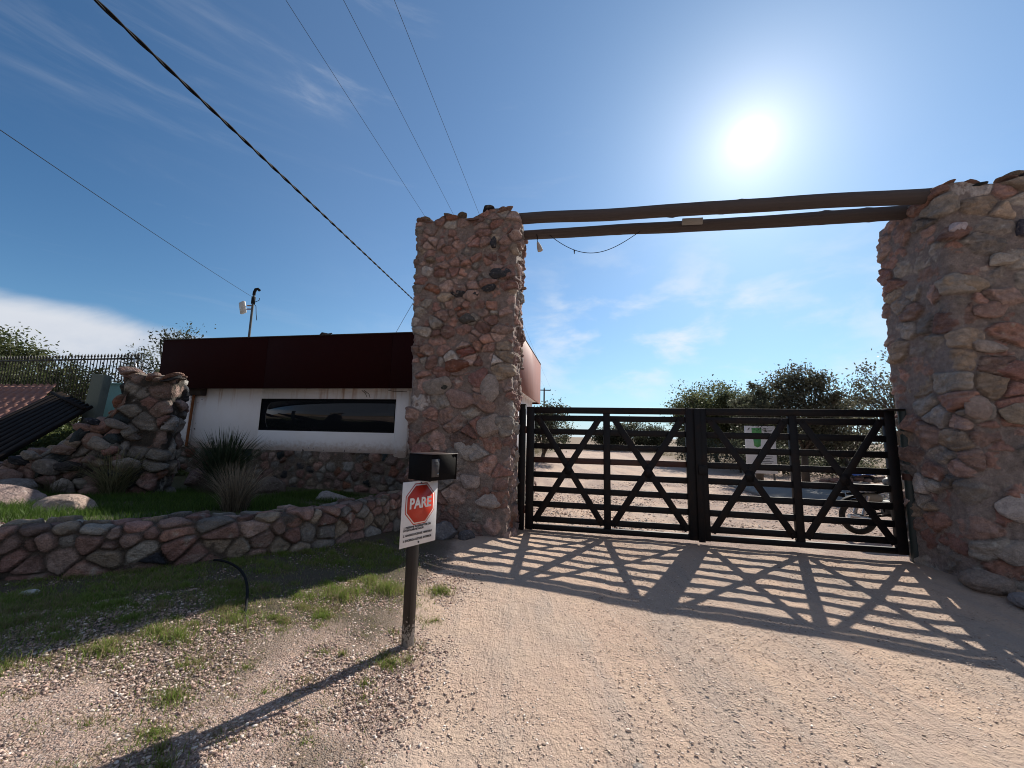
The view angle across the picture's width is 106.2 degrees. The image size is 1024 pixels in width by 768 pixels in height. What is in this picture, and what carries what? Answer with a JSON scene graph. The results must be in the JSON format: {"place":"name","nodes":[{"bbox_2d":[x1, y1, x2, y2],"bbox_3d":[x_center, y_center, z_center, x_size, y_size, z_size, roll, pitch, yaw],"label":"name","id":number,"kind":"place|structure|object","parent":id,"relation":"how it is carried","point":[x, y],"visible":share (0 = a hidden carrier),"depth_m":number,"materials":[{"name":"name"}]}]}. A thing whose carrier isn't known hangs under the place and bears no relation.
{"place":"outdoors","nodes":[
{"label":"outdoors","id":0,"kind":"place"},
{"bbox_2d":[0,438,376,523],"bbox_3d":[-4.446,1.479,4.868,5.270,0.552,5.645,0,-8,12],"label":"grass","id":1,"kind":"structure","parent":0,"point":[192,504],"depth_m":4.54,"materials":[{"name":"green plant"}]},
{"bbox_2d":[0,478,37,489],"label":"boulder","id":2,"kind":"object","parent":1,"relation":"on","point":[15,481],"visible":0.53,"depth_m":4.86,"materials":[{"name":"stone"}]},
{"bbox_2d":[0,484,46,506],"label":"boulder","id":3,"kind":"object","parent":1,"relation":"on","point":[10,492],"visible":0.36,"depth_m":4.18,"materials":[{"name":"stone"}]},
{"bbox_2d":[21,470,94,494],"bbox_3d":[-6.059,1.299,5.068,0.926,0.395,0.984,6,-9,-34],"label":"grass clump","id":4,"kind":"object","parent":1,"relation":"on","point":[44,487],"visible":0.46,"depth_m":5.00,"materials":[{"name":"green plant"}]},
{"bbox_2d":[0,353,116,422],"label":"tree","id":5,"kind":"object","parent":1,"relation":"on","point":[76,420],"visible":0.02,"depth_m":12.87,"materials":[{"name":"green plant"}]},
{"bbox_2d":[30,494,97,513],"bbox_3d":[-4.670,1.319,4.005,0.576,0.333,0.451,-1,-8,17],"label":"boulder","id":6,"kind":"object","parent":1,"relation":"on","point":[76,500],"visible":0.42,"depth_m":3.92,"materials":[{"name":"stone"}]},
{"bbox_2d":[15,351,117,427],"bbox_3d":[-14.548,0.724,12.706,2.658,3.608,2.662,8,-10,-39],"label":"tree","id":7,"kind":"object","parent":1,"relation":"on","point":[71,422],"visible":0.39,"depth_m":12.41,"materials":[{"name":"green plant"}]},
{"bbox_2d":[0,353,140,401],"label":"picket fence","id":8,"kind":"object","parent":1,"relation":"on","point":[59,359],"visible":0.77,"depth_m":10.57,"materials":[{"name":"black metal"}]},
{"bbox_2d":[0,425,190,487],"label":"weeds","id":9,"kind":"object","parent":1,"relation":"on","point":[57,436],"visible":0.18,"depth_m":8.16,"materials":[{"name":"green plant"}]},
{"bbox_2d":[80,374,111,423],"bbox_3d":[-7.883,0.674,7.210,0.200,1.720,0.200,6,-9,-11],"label":"bollard post","id":10,"kind":"object","parent":1,"relation":"on","point":[98,392],"visible":0.44,"depth_m":7.22,"materials":[{"name":"concrete"}]},
{"bbox_2d":[103,383,121,416],"bbox_3d":[-9.114,0.890,9.203,1.140,1.760,0.640,0,-8,11],"label":"teal cabinet","id":11,"kind":"object","parent":1,"relation":"on","point":[114,391],"visible":0.06,"depth_m":9.02,"materials":[{"name":"metal"}]},
{"bbox_2d":[52,443,173,495],"bbox_3d":[-5.449,1.186,5.299,1.337,0.767,1.224,-6,-10,42],"label":"grass clump","id":12,"kind":"object","parent":1,"relation":"on","point":[109,484],"visible":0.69,"depth_m":5.23,"materials":[{"name":"green plant"}]},
{"bbox_2d":[102,343,161,382],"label":"tree","id":13,"kind":"object","parent":1,"relation":"on","point":[150,366],"visible":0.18,"depth_m":13.35,"materials":[{"name":"green plant"}]},
{"bbox_2d":[139,320,215,360],"bbox_3d":[-13.221,0.277,14.846,2.194,5.718,2.215,1,-8,0],"label":"tree","id":14,"kind":"object","parent":1,"relation":"on","point":[161,342],"visible":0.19,"depth_m":14.99,"materials":[{"name":"green plant"}]},
{"bbox_2d":[184,468,208,487],"bbox_3d":[-5.617,1.755,7.084,0.667,0.428,0.453,7,-9,-35],"label":"boulder","id":15,"kind":"object","parent":1,"relation":"on","point":[191,477],"visible":0.33,"depth_m":6.90,"materials":[{"name":"stone"}]},
{"bbox_2d":[182,474,253,493],"bbox_3d":[-4.657,1.578,6.076,1.385,0.408,1.313,1,-8,0],"label":"grass clump","id":16,"kind":"object","parent":1,"relation":"on","point":[210,490],"visible":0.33,"depth_m":5.98,"materials":[{"name":"green plant"}]},
{"bbox_2d":[179,426,274,487],"bbox_3d":[-4.972,1.287,6.724,1.667,1.226,1.762,6,-9,-32],"label":"grass clump","id":17,"kind":"object","parent":1,"relation":"on","point":[223,454],"visible":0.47,"depth_m":6.59,"materials":[{"name":"green plant"}]},
{"bbox_2d":[197,459,275,511],"bbox_3d":[-3.163,1.173,4.465,0.992,0.664,0.916,1,-8,0],"label":"grass clump","id":18,"kind":"object","parent":1,"relation":"on","point":[234,495],"visible":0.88,"depth_m":4.37,"materials":[{"name":"green plant"}]},
{"bbox_2d":[254,477,285,493],"bbox_3d":[-4.331,1.838,6.830,0.405,0.372,0.576,-6,-10,43],"label":"boulder","id":19,"kind":"object","parent":1,"relation":"on","point":[275,484],"visible":0.52,"depth_m":6.74,"materials":[{"name":"stone"}]},
{"bbox_2d":[316,491,347,500],"bbox_3d":[-2.915,1.865,6.268,0.501,0.247,0.408,3,-8,-15],"label":"boulder","id":20,"kind":"object","parent":1,"relation":"on","point":[324,494],"visible":0.42,"depth_m":6.17,"materials":[{"name":"stone"}]},
{"bbox_2d":[0,534,456,767],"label":"grass","id":21,"kind":"structure","parent":0,"point":[12,603],"depth_m":2.60,"materials":[{"name":"green plant"}]},
{"bbox_2d":[0,437,1023,767],"bbox_3d":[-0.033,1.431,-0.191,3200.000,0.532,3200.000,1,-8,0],"label":"ground","id":22,"kind":"structure","parent":0,"point":[520,643],"depth_m":2.59,"materials":[{"name":"beige gravel"}]},
{"bbox_2d":[0,344,53,384],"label":"tree","id":23,"kind":"object","parent":22,"relation":"on","point":[17,365],"visible":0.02,"depth_m":14.27,"materials":[{"name":"green plant"}]},
{"bbox_2d":[0,384,56,417],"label":"tiled shed","id":24,"kind":"structure","parent":22,"relation":"on","point":[14,397],"depth_m":8.76,"materials":[{"name":"tile"}]},
{"bbox_2d":[19,589,39,595],"bbox_3d":[-3.392,1.473,2.704,0.142,0.053,0.087,1,-8,5],"label":"stone","id":25,"kind":"object","parent":22,"relation":"on","point":[32,590],"visible":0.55,"depth_m":2.69,"materials":[{"name":"grey stone"}]},
{"bbox_2d":[0,322,85,391],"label":"tree","id":26,"kind":"object","parent":22,"relation":"on","point":[9,345],"visible":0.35,"depth_m":15.72,"materials":[{"name":"green plant"}]},
{"bbox_2d":[0,366,189,495],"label":"ruined wall","id":27,"kind":"structure","parent":22,"relation":"on","point":[148,414],"depth_m":5.51,"materials":[{"name":"stone"}]},
{"bbox_2d":[0,391,93,460],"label":"slatted panel","id":28,"kind":"object","parent":27,"relation":"on","point":[21,428],"visible":1,"depth_m":6.66,"materials":[{"name":"black metal"}]},
{"bbox_2d":[0,490,401,579],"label":"retaining wall","id":29,"kind":"structure","parent":22,"relation":"on","point":[76,545],"depth_m":3.37,"materials":[{"name":"stone"}]},
{"bbox_2d":[0,557,448,767],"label":"straw","id":30,"kind":"object","parent":22,"relation":"on","point":[222,680],"visible":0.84,"depth_m":2.02,"materials":[{"name":"beige plant"}]},
{"bbox_2d":[213,559,248,618],"bbox_3d":[-2.174,1.586,3.020,1.176,0.184,0.131,-6,-11,44],"label":"black hose","id":31,"kind":"object","parent":22,"relation":"on","point":[245,580],"visible":0.94,"depth_m":3.02,"materials":[{"name":"plastic"}]},
{"bbox_2d":[159,332,540,500],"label":"guardhouse","id":32,"kind":"structure","parent":22,"relation":"on","point":[325,411],"depth_m":7.98,"materials":[{"name":"white paint"}]},
{"bbox_2d":[239,288,260,336],"bbox_3d":[-6.723,-1.200,9.669,0.589,2.533,0.209,0,-8,11],"label":"antenna mast","id":33,"kind":"object","parent":32,"relation":"on","point":[242,307],"visible":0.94,"depth_m":9.75,"materials":[{"name":"black metal"}]},
{"bbox_2d":[0,130,251,296],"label":"aerial cable","id":34,"kind":"object","parent":33,"relation":"attached to","point":[104,200],"visible":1,"depth_m":4.32,"materials":[{"name":"black plastic"}]},
{"bbox_2d":[258,399,395,432],"bbox_3d":[-3.902,0.654,8.057,3.170,0.680,0.045,0,-8,11],"label":"window","id":35,"kind":"structure","parent":32,"relation":"in","point":[327,415],"depth_m":8.03,"materials":[{"name":"black glass"}]},
{"bbox_2d":[399,481,437,648],"bbox_3d":[-0.694,1.266,2.697,0.098,1.153,0.310,-5,-10,38],"label":"stop sign post","id":36,"kind":"object","parent":22,"relation":"on","point":[418,514],"visible":1,"depth_m":2.67,"materials":[{"name":"paint"}]},
{"bbox_2d":[408,452,456,481],"bbox_3d":[-0.588,0.612,2.866,0.262,0.189,0.258,-5,-10,38],"label":"intercom box","id":37,"kind":"object","parent":36,"relation":"on","point":[430,466],"visible":1,"depth_m":2.78,"materials":[{"name":"black metal"}]},
{"bbox_2d":[435,521,457,539],"bbox_3d":[-0.980,2.072,5.357,0.271,0.327,0.405,-6,-10,43],"label":"boulder","id":38,"kind":"object","parent":22,"relation":"on","point":[445,530],"visible":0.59,"depth_m":5.30,"materials":[{"name":"stone"}]},
{"bbox_2d":[404,205,527,537],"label":"stone pillar","id":39,"kind":"structure","parent":22,"relation":"on","point":[468,287],"depth_m":6.05,"materials":[{"name":"brown stone"}]},
{"bbox_2d":[458,530,474,539],"bbox_3d":[-0.639,2.146,5.390,0.242,0.211,0.186,1,-8,-1],"label":"boulder","id":40,"kind":"object","parent":22,"relation":"on","point":[466,534],"visible":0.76,"depth_m":5.33,"materials":[{"name":"stone"}]},
{"bbox_2d":[517,404,526,529],"bbox_3d":[0.173,1.405,6.469,0.140,2.135,0.130,0,-8,11],"label":"gate post","id":41,"kind":"object","parent":22,"relation":"on","point":[521,464],"visible":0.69,"depth_m":6.42,"materials":[{"name":"metal"}]},
{"bbox_2d":[525,407,698,540],"bbox_3d":[1.544,1.381,6.209,2.660,2.005,0.082,0,-8,11],"label":"gate leaf","id":42,"kind":"object","parent":41,"relation":"attached to","point":[648,475],"visible":1,"depth_m":6.17,"materials":[{"name":"paint"}]},
{"bbox_2d":[540,388,550,401],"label":"utility pole","id":43,"kind":"object","parent":22,"relation":"on","point":[544,390],"visible":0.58,"depth_m":59.30,"materials":[{"name":"grey wood"}]},
{"bbox_2d":[286,1,422,212],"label":"power line","id":44,"kind":"object","parent":43,"relation":"attached to","point":[348,97],"visible":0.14,"depth_m":8.24,"materials":[{"name":"black metal"}]},
{"bbox_2d":[343,0,541,381],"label":"power line","id":45,"kind":"object","parent":43,"relation":"attached to","point":[394,99],"visible":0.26,"depth_m":8.37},
{"bbox_2d":[394,0,547,381],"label":"power line","id":46,"kind":"object","parent":43,"relation":"attached to","point":[439,114],"visible":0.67,"depth_m":8.40,"materials":[{"name":"black metal"}]},
{"bbox_2d":[534,394,580,456],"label":"bushy tree","id":47,"kind":"object","parent":22,"relation":"on","point":[556,425],"visible":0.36,"depth_m":20.34,"materials":[{"name":"green plant"}]},
{"bbox_2d":[590,425,622,444],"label":"bush","id":48,"kind":"object","parent":22,"relation":"on","point":[598,439],"visible":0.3,"depth_m":45.57,"materials":[{"name":"green plant"}]},
{"bbox_2d":[611,415,658,445],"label":"bush","id":49,"kind":"object","parent":22,"relation":"on","point":[640,440],"visible":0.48,"depth_m":45.15,"materials":[{"name":"green plant"}]},
{"bbox_2d":[632,763,643,767],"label":"stone","id":50,"kind":"object","parent":22,"relation":"on","point":[636,765],"visible":1,"depth_m":1.76,"materials":[{"name":"beige stone"}]},
{"bbox_2d":[635,422,672,445],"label":"bush","id":51,"kind":"object","parent":22,"relation":"on","point":[655,441],"visible":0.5,"depth_m":45.83,"materials":[{"name":"green plant"}]},
{"bbox_2d":[675,437,684,446],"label":"bush","id":52,"kind":"object","parent":22,"relation":"on","point":[678,441],"visible":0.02,"depth_m":45.83,"materials":[{"name":"green plant"}]},
{"bbox_2d":[671,437,723,461],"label":"scrub bush","id":53,"kind":"object","parent":22,"relation":"on","point":[708,445],"visible":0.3,"depth_m":21.43,"materials":[{"name":"green plant"}]},
{"bbox_2d":[534,449,887,499],"bbox_3d":[11.346,5.340,27.928,26.170,0.415,37.351,0,-8,11],"label":"dry scrub","id":54,"kind":"object","parent":22,"relation":"on","point":[537,451],"visible":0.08,"depth_m":31.72,"materials":[{"name":"brown plant"}]},
{"bbox_2d":[662,374,762,462],"bbox_3d":[12.953,2.297,24.450,6.560,6.025,6.357,7,-9,-35],"label":"bushy tree","id":55,"kind":"object","parent":22,"relation":"on","point":[697,399],"visible":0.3,"depth_m":23.46,"materials":[{"name":"green plant"}]},
{"bbox_2d":[710,439,745,472],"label":"scrub bush","id":56,"kind":"object","parent":22,"relation":"on","point":[738,445],"visible":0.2,"depth_m":18.70,"materials":[{"name":"green plant"}]},
{"bbox_2d":[716,388,784,446],"bbox_3d":[15.279,2.751,25.530,5.684,5.523,5.687,1,-8,0],"label":"bushy tree","id":57,"kind":"object","parent":22,"relation":"on","point":[744,439],"visible":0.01,"depth_m":25.19,"materials":[{"name":"green plant"}]},
{"bbox_2d":[726,379,793,479],"bbox_3d":[9.883,1.933,15.412,2.540,4.208,2.590,1,-8,0],"label":"loose tree","id":58,"kind":"object","parent":22,"relation":"on","point":[758,390],"visible":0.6,"depth_m":15.25,"materials":[{"name":"green plant"}]},
{"bbox_2d":[744,426,777,480],"bbox_3d":[9.509,2.722,14.695,1.040,2.220,0.094,-1,-8,14],"label":"notice board","id":59,"kind":"object","parent":22,"relation":"on","point":[758,443],"visible":0.36,"depth_m":14.71,"materials":[{"name":"grey plastic"}]},
{"bbox_2d":[736,440,787,448],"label":"bush","id":60,"kind":"object","parent":22,"relation":"on","point":[783,445],"visible":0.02,"depth_m":34.04,"materials":[{"name":"green plant"}]},
{"bbox_2d":[776,440,815,474],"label":"scrub bush","id":61,"kind":"object","parent":22,"relation":"on","point":[782,459],"visible":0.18,"depth_m":17.02,"materials":[{"name":"green plant"}]},
{"bbox_2d":[744,358,867,481],"bbox_3d":[11.312,1.505,15.211,3.913,5.077,4.113,-2,-8,23],"label":"loose tree","id":62,"kind":"object","parent":22,"relation":"on","point":[805,387],"visible":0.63,"depth_m":14.57,"materials":[{"name":"green plant"}]},
{"bbox_2d":[728,485,888,499],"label":"concrete slab","id":63,"kind":"structure","parent":22,"relation":"on","point":[806,493],"depth_m":11.33,"materials":[{"name":"grey concrete"}]},
{"bbox_2d":[799,393,883,480],"bbox_3d":[13.601,2.193,15.850,3.986,4.025,3.562,1,-8,0],"label":"loose tree","id":64,"kind":"object","parent":22,"relation":"on","point":[839,445],"visible":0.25,"depth_m":15.10,"materials":[{"name":"green plant"}]},
{"bbox_2d":[800,445,884,477],"bbox_3d":[13.392,3.275,16.003,3.334,1.866,3.646,1,-8,0],"label":"scrub bush","id":65,"kind":"object","parent":22,"relation":"on","point":[824,463],"visible":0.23,"depth_m":15.59,"materials":[{"name":"green plant"}]},
{"bbox_2d":[809,434,885,467],"bbox_3d":[15.981,3.475,18.317,4.779,2.190,4.142,1,-8,0],"label":"scrub bush","id":66,"kind":"object","parent":22,"relation":"on","point":[861,460],"visible":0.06,"depth_m":17.80,"materials":[{"name":"green plant"}]},
{"bbox_2d":[812,475,884,483],"bbox_3d":[12.525,3.395,13.363,4.364,0.560,1.887,1,-8,0],"label":"rubble heap","id":67,"kind":"object","parent":22,"relation":"on","point":[866,479],"visible":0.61,"depth_m":13.34,"materials":[{"name":"stone"}]},
{"bbox_2d":[826,347,897,449],"bbox_3d":[9.777,1.051,9.387,3.301,4.373,3.010,1,-8,0],"label":"sparse tree","id":68,"kind":"object","parent":22,"relation":"on","point":[878,399],"visible":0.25,"depth_m":9.88,"materials":[{"name":"green plant"}]},
{"bbox_2d":[839,478,903,533],"bbox_3d":[6.650,2.048,6.626,1.907,1.112,0.773,0,-8,7],"label":"motorcycle","id":69,"kind":"object","parent":22,"relation":"on","point":[869,496],"visible":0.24,"depth_m":6.63,"materials":[{"name":"metal"}]},
{"bbox_2d":[881,409,918,562],"bbox_3d":[5.535,1.415,5.382,0.362,2.131,0.142,0,-8,11],"label":"gate post","id":70,"kind":"object","parent":22,"relation":"on","point":[907,477],"visible":0.56,"depth_m":5.33,"materials":[{"name":"metal"}]},
{"bbox_2d":[694,408,909,554],"bbox_3d":[4.170,1.378,5.684,2.705,2.020,0.120,0,-8,11],"label":"gate leaf","id":71,"kind":"object","parent":70,"relation":"attached to","point":[898,538],"visible":1,"depth_m":5.67,"materials":[{"name":"paint"}]},
{"bbox_2d":[876,170,1023,590],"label":"stone pillar","id":72,"kind":"structure","parent":22,"relation":"on","point":[950,260],"depth_m":4.78,"materials":[{"name":"brown stone"}]},
{"bbox_2d":[523,205,909,239],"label":"log beam","id":73,"kind":"structure","parent":72,"relation":"on","point":[863,215],"depth_m":5.90,"materials":[{"name":"brown wood"}]},
{"bbox_2d":[536,234,542,251],"bbox_3d":[0.479,-2.409,6.551,0.099,0.314,0.099,6,-9,-34],"label":"lamp holder","id":74,"kind":"object","parent":73,"relation":"hanging from","point":[539,248],"visible":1,"depth_m":6.52,"materials":[{"name":"white plastic"}]},
{"bbox_2d":[550,231,639,253],"bbox_3d":[1.371,-2.343,6.349,1.516,0.382,0.028,0,-8,11],"label":"loose cable","id":75,"kind":"object","parent":73,"relation":"hanging from","point":[595,252],"visible":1,"depth_m":6.32,"materials":[{"name":"black plastic"}]},
{"bbox_2d":[682,217,702,224],"bbox_3d":[2.801,-2.525,5.972,0.300,0.100,0.020,2,11,11],"label":"name plate","id":76,"kind":"object","parent":73,"relation":"attached to","point":[692,221],"visible":1,"depth_m":5.96,"materials":[{"name":"brown wood"}]},
{"bbox_2d":[519,187,933,223],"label":"log beam","id":77,"kind":"structure","parent":72,"relation":"on","point":[856,199],"depth_m":5.58,"materials":[{"name":"brown wood"}]},
{"bbox_2d":[957,569,1016,595],"bbox_3d":[5.348,2.231,4.317,0.440,0.257,0.363,0,-8,12],"label":"boulder","id":78,"kind":"object","parent":22,"relation":"on","point":[983,581],"visible":0.97,"depth_m":4.24,"materials":[{"name":"stone"}]},
{"bbox_2d":[1007,592,1023,608],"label":"boulder","id":79,"kind":"object","parent":22,"relation":"on","point":[1016,598],"visible":1,"depth_m":3.97,"materials":[{"name":"stone"}]},
{"bbox_2d":[0,0,1023,443],"label":"sky","id":80,"kind":"structure","parent":0,"point":[542,105],"materials":[{"name":"blue"}]},
{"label":"stay wire","id":81,"kind":"object","parent":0,"visible":0},
{"bbox_2d":[94,0,413,300],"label":"service cable","id":82,"kind":"object","parent":81,"relation":"attached to","point":[104,8],"visible":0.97,"depth_m":3.45,"materials":[{"name":"black plastic"}]}
]}

